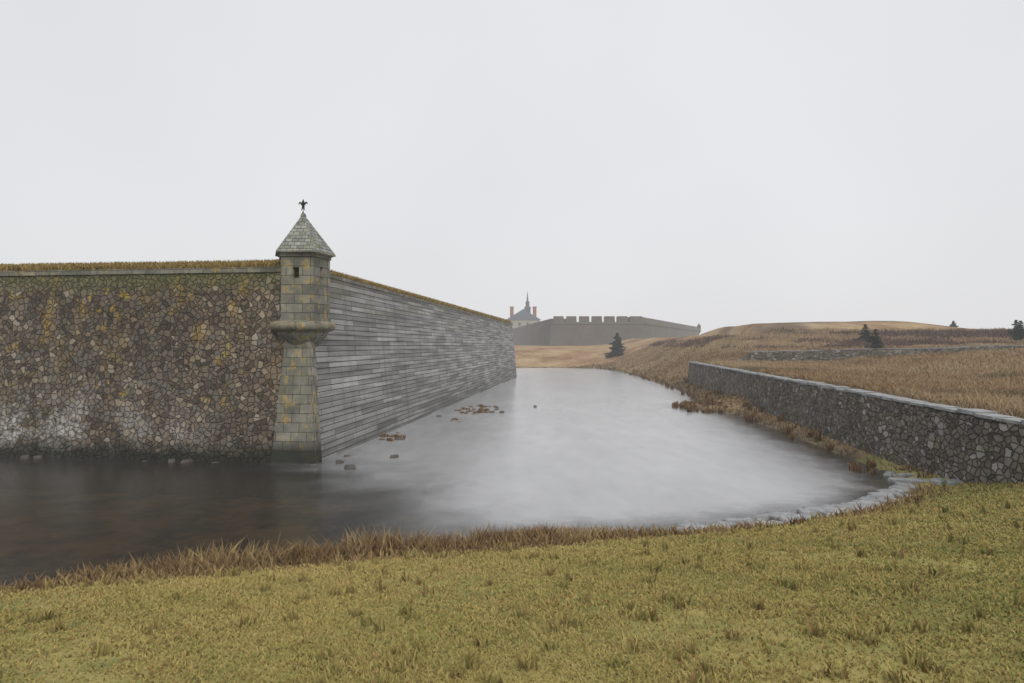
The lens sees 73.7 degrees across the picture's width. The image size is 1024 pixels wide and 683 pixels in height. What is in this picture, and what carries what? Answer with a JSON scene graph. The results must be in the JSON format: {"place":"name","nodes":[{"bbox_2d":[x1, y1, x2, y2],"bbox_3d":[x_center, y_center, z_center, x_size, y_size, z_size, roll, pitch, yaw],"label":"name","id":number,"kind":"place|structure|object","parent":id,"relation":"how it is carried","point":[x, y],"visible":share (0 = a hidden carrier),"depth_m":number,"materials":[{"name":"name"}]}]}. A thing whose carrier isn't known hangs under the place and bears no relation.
{"place":"outdoors","nodes":[
{"label":"outdoors","id":0,"kind":"place"},
{"bbox_2d":[0,368,895,587],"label":"moat water","id":1,"kind":"structure","parent":0,"point":[582,447],"depth_m":22.25,"materials":[{"name":"grey liquid"}]},
{"bbox_2d":[20,405,536,469],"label":"rocks","id":2,"kind":"object","parent":1,"relation":"in","point":[349,466],"visible":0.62,"depth_m":26.32,"materials":[{"name":"stone"}]},
{"bbox_2d":[0,321,1023,682],"bbox_3d":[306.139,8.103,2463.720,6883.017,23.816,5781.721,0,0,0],"label":"terrain","id":3,"kind":"structure","parent":0,"point":[546,357],"depth_m":6.54,"materials":[{"name":"plant"}]},
{"bbox_2d":[0,272,516,462],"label":"bastion wall","id":4,"kind":"structure","parent":3,"relation":"on","point":[182,366],"depth_m":27.65,"materials":[{"name":"grey stone"}]},
{"bbox_2d":[0,267,512,324],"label":"bastion coping","id":5,"kind":"object","parent":4,"relation":"on","point":[145,271],"visible":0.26,"depth_m":27.94,"materials":[{"name":"grey stone"}]},
{"bbox_2d":[271,341,321,463],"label":"corner buttress","id":6,"kind":"structure","parent":4,"relation":"attached to","point":[293,441],"depth_m":26.25,"materials":[{"name":"stone"}]},
{"bbox_2d":[270,199,335,346],"bbox_3d":[-8.294,-2.574,27.112,2.490,6.160,2.524,0,0,0],"label":"sentry box","id":7,"kind":"object","parent":4,"relation":"on","point":[304,247],"visible":0.92,"depth_m":26.27,"materials":[{"name":"stone"}]},
{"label":"bastion parapet earth","id":8,"kind":"structure","parent":4,"relation":"on","visible":0},
{"bbox_2d":[0,259,510,323],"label":"grass","id":9,"kind":"structure","parent":8,"relation":"on","point":[39,266],"depth_m":28.65,"materials":[{"name":"plant"}]},
{"bbox_2d":[0,462,989,593],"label":"dry shoreline grass","id":10,"kind":"structure","parent":3,"relation":"on","point":[194,567],"depth_m":13.67,"materials":[{"name":"brown plant"}]},
{"bbox_2d":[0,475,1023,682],"bbox_3d":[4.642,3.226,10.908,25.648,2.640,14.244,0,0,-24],"label":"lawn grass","id":11,"kind":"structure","parent":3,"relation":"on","point":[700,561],"depth_m":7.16,"materials":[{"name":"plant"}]},
{"bbox_2d":[507,291,540,327],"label":"barracks with spire","id":12,"kind":"object","parent":3,"relation":"on","point":[524,317],"visible":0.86,"depth_m":333.08,"materials":[{"name":"paint"}]},
{"bbox_2d":[281,363,917,564],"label":"seaweed clumps","id":13,"kind":"object","parent":3,"relation":"on","point":[688,406],"visible":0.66,"depth_m":24.51,"materials":[{"name":"brown plant"}]},
{"bbox_2d":[513,316,698,345],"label":"kings bastion walls","id":14,"kind":"structure","parent":3,"relation":"on","point":[567,331],"depth_m":200.68,"materials":[{"name":"grey stone"}]},
{"bbox_2d":[604,333,626,357],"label":"spruce tree","id":15,"kind":"object","parent":3,"relation":"on","point":[616,348],"visible":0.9,"depth_m":140.97,"materials":[{"name":"green plant"}]},
{"bbox_2d":[676,471,962,531],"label":"shore slate slabs","id":16,"kind":"structure","parent":3,"relation":"on","point":[901,486],"depth_m":18.72,"materials":[{"name":"grey stone"}]},
{"bbox_2d":[688,363,1023,484],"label":"counterscarp wall","id":17,"kind":"structure","parent":3,"relation":"on","point":[963,447],"depth_m":25.02,"materials":[{"name":"grey stone"}]},
{"bbox_2d":[689,361,1023,424],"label":"wall coping","id":18,"kind":"object","parent":17,"relation":"on","point":[989,414],"visible":1,"depth_m":24.91,"materials":[{"name":"grey stone"}]},
{"bbox_2d":[854,324,870,341],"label":"evergreen tree","id":19,"kind":"object","parent":3,"relation":"on","point":[866,334],"visible":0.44,"depth_m":86.89,"materials":[{"name":"green plant"}]},
{"bbox_2d":[865,329,883,347],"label":"spruce tree","id":20,"kind":"object","parent":3,"relation":"on","point":[875,339],"visible":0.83,"depth_m":71.64,"materials":[{"name":"green plant"}]},
{"bbox_2d":[742,346,1023,361],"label":"field wall","id":21,"kind":"structure","parent":3,"relation":"on","point":[818,355],"depth_m":70.11,"materials":[{"name":"stone"}]},
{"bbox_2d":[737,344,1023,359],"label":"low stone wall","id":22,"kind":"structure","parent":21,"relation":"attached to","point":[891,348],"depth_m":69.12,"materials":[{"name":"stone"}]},
{"bbox_2d":[950,321,957,326],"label":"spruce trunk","id":23,"kind":"object","parent":3,"relation":"on","point":[953,323],"visible":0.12,"depth_m":149.90,"materials":[{"name":"green plant"}]},
{"bbox_2d":[1006,320,1023,335],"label":"evergreen tree","id":24,"kind":"object","parent":3,"relation":"on","point":[1015,322],"visible":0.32,"depth_m":85.94,"materials":[{"name":"green plant"}]},
{"bbox_2d":[1009,320,1023,340],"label":"spruce tree","id":25,"kind":"object","parent":3,"relation":"on","point":[1018,336],"visible":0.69,"depth_m":80.47,"materials":[{"name":"green plant"}]},
{"bbox_2d":[0,0,1023,334],"label":"sky","id":26,"kind":"structure","parent":0,"point":[711,164],"materials":[{"name":"white"}]},
{"bbox_2d":[573,327,1023,477],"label":"grassy bank","id":27,"kind":"structure","parent":0,"point":[1001,392],"depth_m":58.24,"materials":[{"name":"brown plant"}]}
]}

